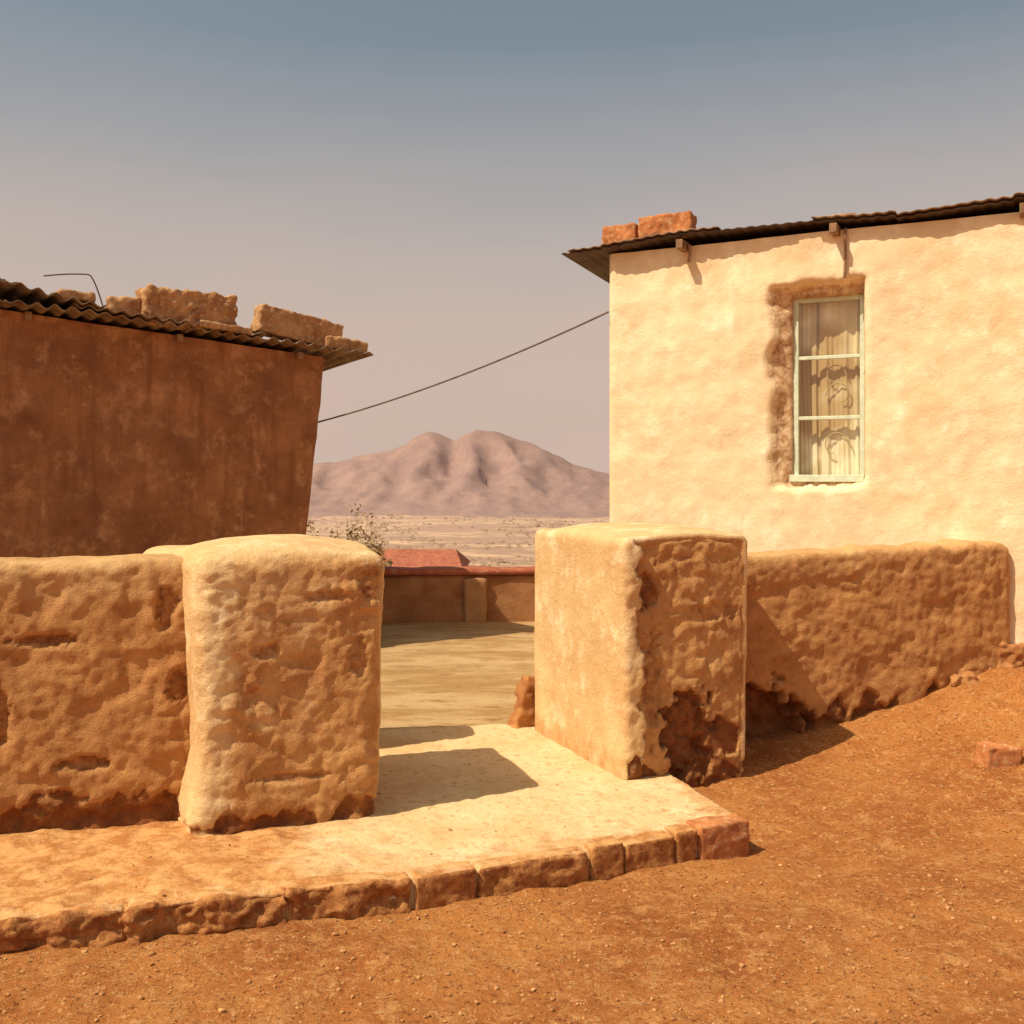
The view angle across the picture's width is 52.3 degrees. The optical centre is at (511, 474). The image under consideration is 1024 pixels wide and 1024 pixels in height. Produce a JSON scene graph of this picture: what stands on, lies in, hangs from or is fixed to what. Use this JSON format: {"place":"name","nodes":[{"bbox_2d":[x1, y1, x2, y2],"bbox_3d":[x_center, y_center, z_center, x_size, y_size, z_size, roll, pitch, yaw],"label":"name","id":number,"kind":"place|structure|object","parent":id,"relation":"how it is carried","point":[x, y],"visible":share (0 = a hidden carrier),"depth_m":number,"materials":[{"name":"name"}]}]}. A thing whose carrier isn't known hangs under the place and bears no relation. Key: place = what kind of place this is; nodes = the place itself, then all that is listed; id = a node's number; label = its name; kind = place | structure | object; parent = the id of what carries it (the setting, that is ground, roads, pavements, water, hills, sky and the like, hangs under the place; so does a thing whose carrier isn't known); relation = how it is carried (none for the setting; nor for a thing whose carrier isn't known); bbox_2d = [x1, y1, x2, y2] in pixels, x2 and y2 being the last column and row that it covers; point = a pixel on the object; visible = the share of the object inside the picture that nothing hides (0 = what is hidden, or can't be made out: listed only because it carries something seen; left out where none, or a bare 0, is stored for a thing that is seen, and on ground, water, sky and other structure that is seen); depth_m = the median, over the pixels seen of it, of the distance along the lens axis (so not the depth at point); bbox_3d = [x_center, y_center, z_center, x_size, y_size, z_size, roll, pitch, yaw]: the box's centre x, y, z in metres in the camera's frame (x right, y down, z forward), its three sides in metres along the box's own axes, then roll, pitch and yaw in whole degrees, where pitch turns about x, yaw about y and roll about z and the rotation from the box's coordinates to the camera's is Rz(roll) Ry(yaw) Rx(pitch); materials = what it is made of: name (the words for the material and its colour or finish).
{"place":"outdoors","nodes":[
{"label":"outdoors","id":0,"kind":"place"},
{"bbox_2d":[0,724,732,947],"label":"cement path","id":1,"kind":"structure","parent":0,"point":[429,778],"depth_m":4.66,"materials":[{"name":"beige concrete"}]},
{"bbox_2d":[143,534,384,835],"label":"mud gate pillar","id":2,"kind":"structure","parent":1,"relation":"on","point":[283,648],"depth_m":4.74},
{"bbox_2d":[308,430,609,517],"bbox_3d":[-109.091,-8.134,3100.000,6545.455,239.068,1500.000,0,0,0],"label":"mountain","id":3,"kind":"structure","parent":0,"point":[478,473],"depth_m":2745.14,"materials":[{"name":"stone"}]},
{"bbox_2d":[0,515,1023,1023],"bbox_3d":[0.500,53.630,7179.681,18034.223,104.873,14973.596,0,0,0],"label":"ground","id":4,"kind":"structure","parent":0,"point":[450,673],"depth_m":4.00,"materials":[{"name":"brown soil"}]},
{"bbox_2d":[0,553,189,833],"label":"mud boundary wall","id":5,"kind":"structure","parent":4,"relation":"on","point":[94,716],"depth_m":4.70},
{"bbox_2d":[0,309,323,557],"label":"front wall","id":6,"kind":"structure","parent":4,"relation":"on","point":[118,441],"depth_m":8.85,"materials":[{"name":"red paint"}]},
{"bbox_2d":[307,520,322,536],"bbox_3d":[-3.005,1.415,15.198,1.040,1.745,1.056,0,0,0],"label":"dry bush","id":7,"kind":"object","parent":4,"relation":"on","point":[309,524],"depth_m":15.27,"materials":[{"name":"brown plant"}]},
{"bbox_2d":[330,499,387,561],"bbox_3d":[-2.708,1.615,18.005,1.427,2.855,1.432,0,0,0],"label":"dry bush","id":8,"kind":"object","parent":4,"relation":"on","point":[371,532],"visible":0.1,"depth_m":18.08,"materials":[{"name":"brown plant"}]},
{"bbox_2d":[341,527,380,548],"bbox_3d":[-2.354,1.576,15.802,1.036,1.754,1.022,0,0,0],"label":"dry bush","id":9,"kind":"object","parent":4,"relation":"on","point":[350,533],"visible":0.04,"depth_m":15.82,"materials":[{"name":"brown plant"}]},
{"bbox_2d":[0,813,749,953],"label":"brick kerb","id":10,"kind":"structure","parent":4,"relation":"on","point":[202,911],"depth_m":4.08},
{"bbox_2d":[361,538,392,566],"bbox_3d":[-1.902,1.455,14.402,0.748,1.240,0.733,0,0,0],"label":"dry bush","id":11,"kind":"object","parent":4,"relation":"on","point":[390,562],"visible":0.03,"depth_m":14.38,"materials":[{"name":"brown plant"}]},
{"bbox_2d":[372,549,469,566],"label":"cottage","id":12,"kind":"structure","parent":4,"relation":"on","point":[423,557],"depth_m":26.34,"materials":[{"name":"paint"}]},
{"bbox_2d":[382,575,534,622],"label":"yard wall","id":13,"kind":"structure","parent":4,"relation":"on","point":[426,598],"depth_m":11.34,"materials":[{"name":"brown paint"}]},
{"bbox_2d":[384,566,534,575],"bbox_3d":[-0.510,1.060,11.460,7.044,0.090,0.320,0,0,-4],"label":"coping","id":14,"kind":"object","parent":13,"relation":"on","point":[461,570],"visible":0.23,"depth_m":11.32,"materials":[{"name":"red paint"}]},
{"bbox_2d":[307,513,609,566],"bbox_3d":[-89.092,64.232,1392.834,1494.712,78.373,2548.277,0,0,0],"label":"distant scrub","id":15,"kind":"object","parent":4,"relation":"on","point":[509,546],"visible":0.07,"depth_m":1699.34,"materials":[{"name":"beige plant"}]},
{"bbox_2d":[463,577,486,622],"bbox_3d":[-0.399,1.541,11.342,0.262,0.838,0.116,0,0,0],"label":"post","id":16,"kind":"object","parent":4,"relation":"on","point":[475,603],"visible":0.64,"depth_m":11.30,"materials":[{"name":"paint"}]},
{"bbox_2d":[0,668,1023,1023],"bbox_3d":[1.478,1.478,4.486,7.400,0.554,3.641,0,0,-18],"label":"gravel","id":17,"kind":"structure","parent":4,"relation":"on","point":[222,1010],"depth_m":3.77,"materials":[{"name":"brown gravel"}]},
{"bbox_2d":[507,675,534,728],"bbox_3d":[0.106,1.464,6.656,0.211,0.361,0.153,18,-9,-27],"label":"leaning stone","id":18,"kind":"object","parent":4,"relation":"on","point":[522,715],"visible":0.63,"depth_m":6.59,"materials":[{"name":"brown stone"}]},
{"bbox_2d":[609,212,1023,643],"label":"front wall","id":19,"kind":"structure","parent":4,"relation":"on","point":[701,388],"depth_m":7.22,"materials":[{"name":"beige paint"}]},
{"bbox_2d":[318,311,608,422],"bbox_3d":[-0.607,-0.854,8.955,3.346,0.783,0.016,0,0,37],"label":"overhead cable","id":20,"kind":"object","parent":19,"relation":"attached to","point":[561,333],"visible":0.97,"depth_m":8.74,"materials":[{"name":"grey metal"}]},
{"bbox_2d":[676,239,691,251],"bbox_3d":[2.139,-1.667,9.371,0.050,0.065,4.100,0,0,27],"label":"rafter","id":21,"kind":"object","parent":19,"relation":"attached to","point":[681,245],"visible":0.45,"depth_m":7.56,"materials":[{"name":"brown wood"}]},
{"bbox_2d":[687,244,690,261],"bbox_3d":[1.296,-1.615,7.629,0.028,0.132,0.020,0,0,0],"label":"strap","id":22,"kind":"object","parent":19,"relation":"attached to","point":[689,252],"visible":1,"depth_m":7.62,"materials":[{"name":"brown metal"}]},
{"bbox_2d":[561,196,1023,283],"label":"roof sheet","id":23,"kind":"object","parent":19,"relation":"on","point":[596,262],"visible":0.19,"depth_m":7.45,"materials":[{"name":"metal"}]},
{"bbox_2d":[567,226,721,252],"bbox_3d":[1.242,-1.702,8.294,1.180,0.149,1.334,0,0,27],"label":"roof sheet overlap end","id":24,"kind":"object","parent":23,"relation":"on","point":[645,237],"visible":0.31,"depth_m":7.71,"materials":[{"name":"metal"}]},
{"bbox_2d":[602,223,638,243],"bbox_3d":[0.835,-1.811,7.958,0.288,0.172,0.161,1,0,27],"label":"roof brick","id":25,"kind":"object","parent":24,"relation":"on","point":[618,233],"visible":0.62,"depth_m":7.89,"materials":[{"name":"orange brick"}]},
{"bbox_2d":[638,210,696,237],"bbox_3d":[1.163,-1.831,7.792,0.417,0.204,0.205,-1,-1,24],"label":"roof brick","id":26,"kind":"object","parent":24,"relation":"on","point":[660,224],"visible":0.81,"depth_m":7.71,"materials":[{"name":"orange brick"}]},
{"bbox_2d":[811,192,1023,220],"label":"roof sheet overlap","id":27,"kind":"object","parent":23,"relation":"on","point":[953,206],"visible":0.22,"depth_m":6.87,"materials":[{"name":"metal"}]},
{"bbox_2d":[818,213,856,219],"bbox_3d":[2.245,-1.761,7.207,0.270,0.061,0.132,0,0,27],"label":"roof stone","id":28,"kind":"object","parent":27,"relation":"on","point":[841,214],"visible":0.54,"depth_m":7.14,"materials":[{"name":"brown stone"}]},
{"bbox_2d":[793,299,799,474],"bbox_3d":[2.034,-0.600,7.461,0.038,1.300,0.040,0,0,27],"label":"frame","id":29,"kind":"object","parent":19,"relation":"attached to","point":[796,388],"visible":0.99,"depth_m":7.44,"materials":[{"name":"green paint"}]},
{"bbox_2d":[800,303,820,474],"bbox_3d":[2.139,-0.590,7.510,0.232,1.380,0.021,0,0,27],"label":"curtain","id":30,"kind":"object","parent":19,"relation":"hanging from","point":[810,430],"visible":0.66,"depth_m":7.51,"materials":[{"name":"beige fabric"}]},
{"bbox_2d":[789,475,863,481],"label":"frame sill","id":31,"kind":"structure","parent":19,"relation":"on","point":[824,478],"depth_m":7.31,"materials":[{"name":"white paint"}]},
{"bbox_2d":[799,294,859,303],"bbox_3d":[2.238,-1.234,7.357,0.420,0.032,0.036,0,0,27],"label":"frame top","id":32,"kind":"object","parent":19,"relation":"attached to","point":[829,299],"visible":1,"depth_m":7.34,"materials":[{"name":"white paint"}]},
{"bbox_2d":[829,223,841,236],"bbox_3d":[3.101,-1.667,8.881,0.050,0.065,4.100,0,0,27],"label":"rafter","id":33,"kind":"object","parent":19,"relation":"on","point":[834,229],"visible":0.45,"depth_m":7.06,"materials":[{"name":"brown wood"}]},
{"bbox_2d":[819,300,859,474],"bbox_3d":[2.354,-0.590,7.370,0.362,1.380,0.022,0,0,27],"label":"curtain","id":34,"kind":"object","parent":19,"relation":"attached to","point":[839,327],"visible":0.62,"depth_m":7.38,"materials":[{"name":"beige fabric"}]},
{"bbox_2d":[843,228,846,277],"bbox_3d":[2.276,-1.510,7.130,0.028,0.341,0.020,0,0,0],"label":"strap","id":35,"kind":"object","parent":19,"relation":"attached to","point":[845,253],"visible":1,"depth_m":7.12,"materials":[{"name":"brown metal"}]},
{"bbox_2d":[860,294,864,474],"bbox_3d":[2.440,-0.600,7.254,0.032,1.300,0.040,0,0,27],"label":"frame","id":36,"kind":"object","parent":19,"relation":"attached to","point":[862,391],"visible":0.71,"depth_m":7.24,"materials":[{"name":"white paint"}]},
{"bbox_2d":[1020,203,1023,217],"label":"rafter","id":37,"kind":"object","parent":19,"relation":"on","point":[1021,210],"visible":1,"depth_m":6.54,"materials":[{"name":"brown wood"}]},
{"bbox_2d":[745,539,1010,736],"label":"mud boundary wall","id":38,"kind":"structure","parent":4,"relation":"on","point":[845,633],"depth_m":6.36,"materials":[{"name":"brown soil"}]},
{"bbox_2d":[949,671,978,685],"bbox_3d":[2.824,1.288,6.564,0.194,0.103,0.193,1,0,-4],"label":"rubble stone","id":39,"kind":"object","parent":4,"relation":"on","point":[970,678],"visible":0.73,"depth_m":6.49,"materials":[{"name":"brown stone"}]},
{"bbox_2d":[974,741,1022,768],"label":"rubble brick","id":40,"kind":"object","parent":4,"relation":"on","point":[992,755],"visible":0.98,"depth_m":5.65,"materials":[{"name":"brown brick"}]},
{"bbox_2d":[996,641,1023,668],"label":"rubble stone","id":41,"kind":"object","parent":4,"relation":"on","point":[1011,655],"visible":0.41,"depth_m":6.60,"materials":[{"name":"brown stone"}]},
{"bbox_2d":[0,0,1023,472],"label":"sky","id":42,"kind":"structure","parent":0,"point":[415,178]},
{"bbox_2d":[534,522,746,786],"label":"mud gate pillar","id":43,"kind":"structure","parent":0,"point":[640,642],"depth_m":5.67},
{"bbox_2d":[825,382,848,401],"bbox_3d":[2.293,-0.578,7.368,0.162,0.139,0.008,0,0,27],"label":"burglar bar","id":44,"kind":"object","parent":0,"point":[842,384],"visible":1,"depth_m":7.35,"materials":[{"name":"paint"}]},
{"bbox_2d":[827,365,846,381],"bbox_3d":[2.296,-0.713,7.367,0.139,0.119,0.008,0,0,27],"label":"burglar bar","id":45,"kind":"object","parent":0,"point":[829,369],"visible":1,"depth_m":7.38,"materials":[{"name":"paint"}]},
{"bbox_2d":[825,432,850,453],"bbox_3d":[2.301,-0.220,7.364,0.178,0.152,0.008,0,0,27],"label":"burglar bar","id":46,"kind":"object","parent":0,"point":[834,433],"visible":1,"depth_m":7.38,"materials":[{"name":"paint"}]},
{"bbox_3d":[2.236,-0.600,7.358,0.401,1.260,0.204,0,0,0],"label":"glass pane","id":47,"kind":"object","parent":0,"visible":0},
{"bbox_2d":[799,354,859,360],"bbox_3d":[2.237,-0.824,7.355,0.420,0.026,0.030,0,0,27],"label":"glazing bar","id":48,"kind":"object","parent":47,"relation":"attached to","point":[844,356],"visible":1,"depth_m":7.34,"materials":[{"name":"white paint"}]},
{"bbox_2d":[799,415,859,419],"bbox_3d":[2.237,-0.397,7.355,0.420,0.026,0.030,0,0,27],"label":"glazing bar","id":49,"kind":"object","parent":47,"relation":"attached to","point":[829,417],"visible":1,"depth_m":7.34,"materials":[{"name":"white paint"}]},
{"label":"back wall","id":50,"kind":"object","parent":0,"visible":0},
{"bbox_2d":[0,299,372,370],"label":"roof sheet","id":51,"kind":"object","parent":50,"relation":"on","point":[338,357],"visible":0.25,"depth_m":9.12,"materials":[{"name":"metal"}]},
{"bbox_2d":[24,311,31,320],"bbox_3d":[-4.826,-1.262,9.755,0.050,0.065,3.500,0,0,-34],"label":"rafter","id":52,"kind":"object","parent":51,"relation":"on","point":[27,315],"visible":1,"depth_m":8.31,"materials":[{"name":"brown wood"}]},
{"bbox_2d":[0,280,106,309],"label":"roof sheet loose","id":53,"kind":"object","parent":51,"relation":"on","point":[10,292],"visible":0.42,"depth_m":8.33,"materials":[{"name":"metal"}]},
{"bbox_2d":[56,288,95,302],"bbox_3d":[-3.543,-1.435,8.451,0.293,0.098,0.211,2,-1,-34],"label":"roof stone","id":54,"kind":"object","parent":53,"relation":"on","point":[80,296],"visible":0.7,"depth_m":8.38,"materials":[{"name":"brown stone"}]},
{"bbox_2d":[43,273,102,305],"bbox_3d":[-3.582,-1.502,8.544,0.474,0.301,0.012,0,0,-34],"label":"bent wire","id":55,"kind":"object","parent":51,"relation":"on","point":[79,274],"visible":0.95,"depth_m":8.56,"materials":[{"name":"black metal"}]},
{"bbox_2d":[106,296,141,318],"bbox_3d":[-3.264,-1.396,8.761,0.307,0.204,0.223,0,0,-34],"label":"roof block","id":56,"kind":"object","parent":51,"relation":"on","point":[131,305],"depth_m":8.68,"materials":[{"name":"brown stone"}]},
{"bbox_2d":[65,302,266,337],"bbox_3d":[-3.287,-1.255,9.438,1.604,0.234,1.648,0,0,-34],"label":"roof sheet lapped","id":57,"kind":"object","parent":51,"relation":"on","point":[140,315],"visible":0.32,"depth_m":8.63,"materials":[{"name":"brown metal"}]},
{"bbox_2d":[176,334,182,341],"bbox_3d":[-3.831,-1.173,10.427,0.050,0.065,3.500,0,0,-34],"label":"rafter","id":58,"kind":"object","parent":51,"relation":"on","point":[179,337],"visible":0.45,"depth_m":8.98,"materials":[{"name":"brown wood"}]},
{"bbox_2d":[135,283,237,334],"bbox_3d":[-2.823,-1.417,9.058,0.835,0.360,0.380,2,-1,-34],"label":"roof block","id":59,"kind":"object","parent":51,"relation":"on","point":[178,305],"depth_m":8.90,"materials":[{"name":"brown stone"}]},
{"bbox_2d":[199,320,251,335],"bbox_3d":[-2.530,-1.276,9.133,0.476,0.075,0.214,5,-3,-34],"label":"roof stone","id":60,"kind":"object","parent":51,"relation":"on","point":[218,325],"visible":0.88,"depth_m":9.04,"materials":[{"name":"brown stone"}]},
{"bbox_2d":[250,304,343,349],"bbox_3d":[-1.980,-1.343,9.625,0.836,0.273,0.247,11,-6,-34],"label":"roof block","id":61,"kind":"object","parent":51,"relation":"on","point":[282,324],"depth_m":9.49,"materials":[{"name":"brown stone"}]},
{"bbox_2d":[296,352,302,359],"bbox_3d":[-2.919,-1.090,11.042,0.050,0.065,3.500,0,0,-34],"label":"rafter","id":62,"kind":"object","parent":51,"relation":"on","point":[299,355],"visible":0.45,"depth_m":9.59,"materials":[{"name":"brown wood"}]},
{"bbox_2d":[324,335,367,352],"bbox_3d":[-1.593,-1.213,9.825,0.446,0.125,0.240,6,-3,-34],"label":"roof stone","id":63,"kind":"object","parent":51,"relation":"on","point":[334,342],"visible":0.68,"depth_m":9.72,"materials":[{"name":"brown stone"}]}
]}

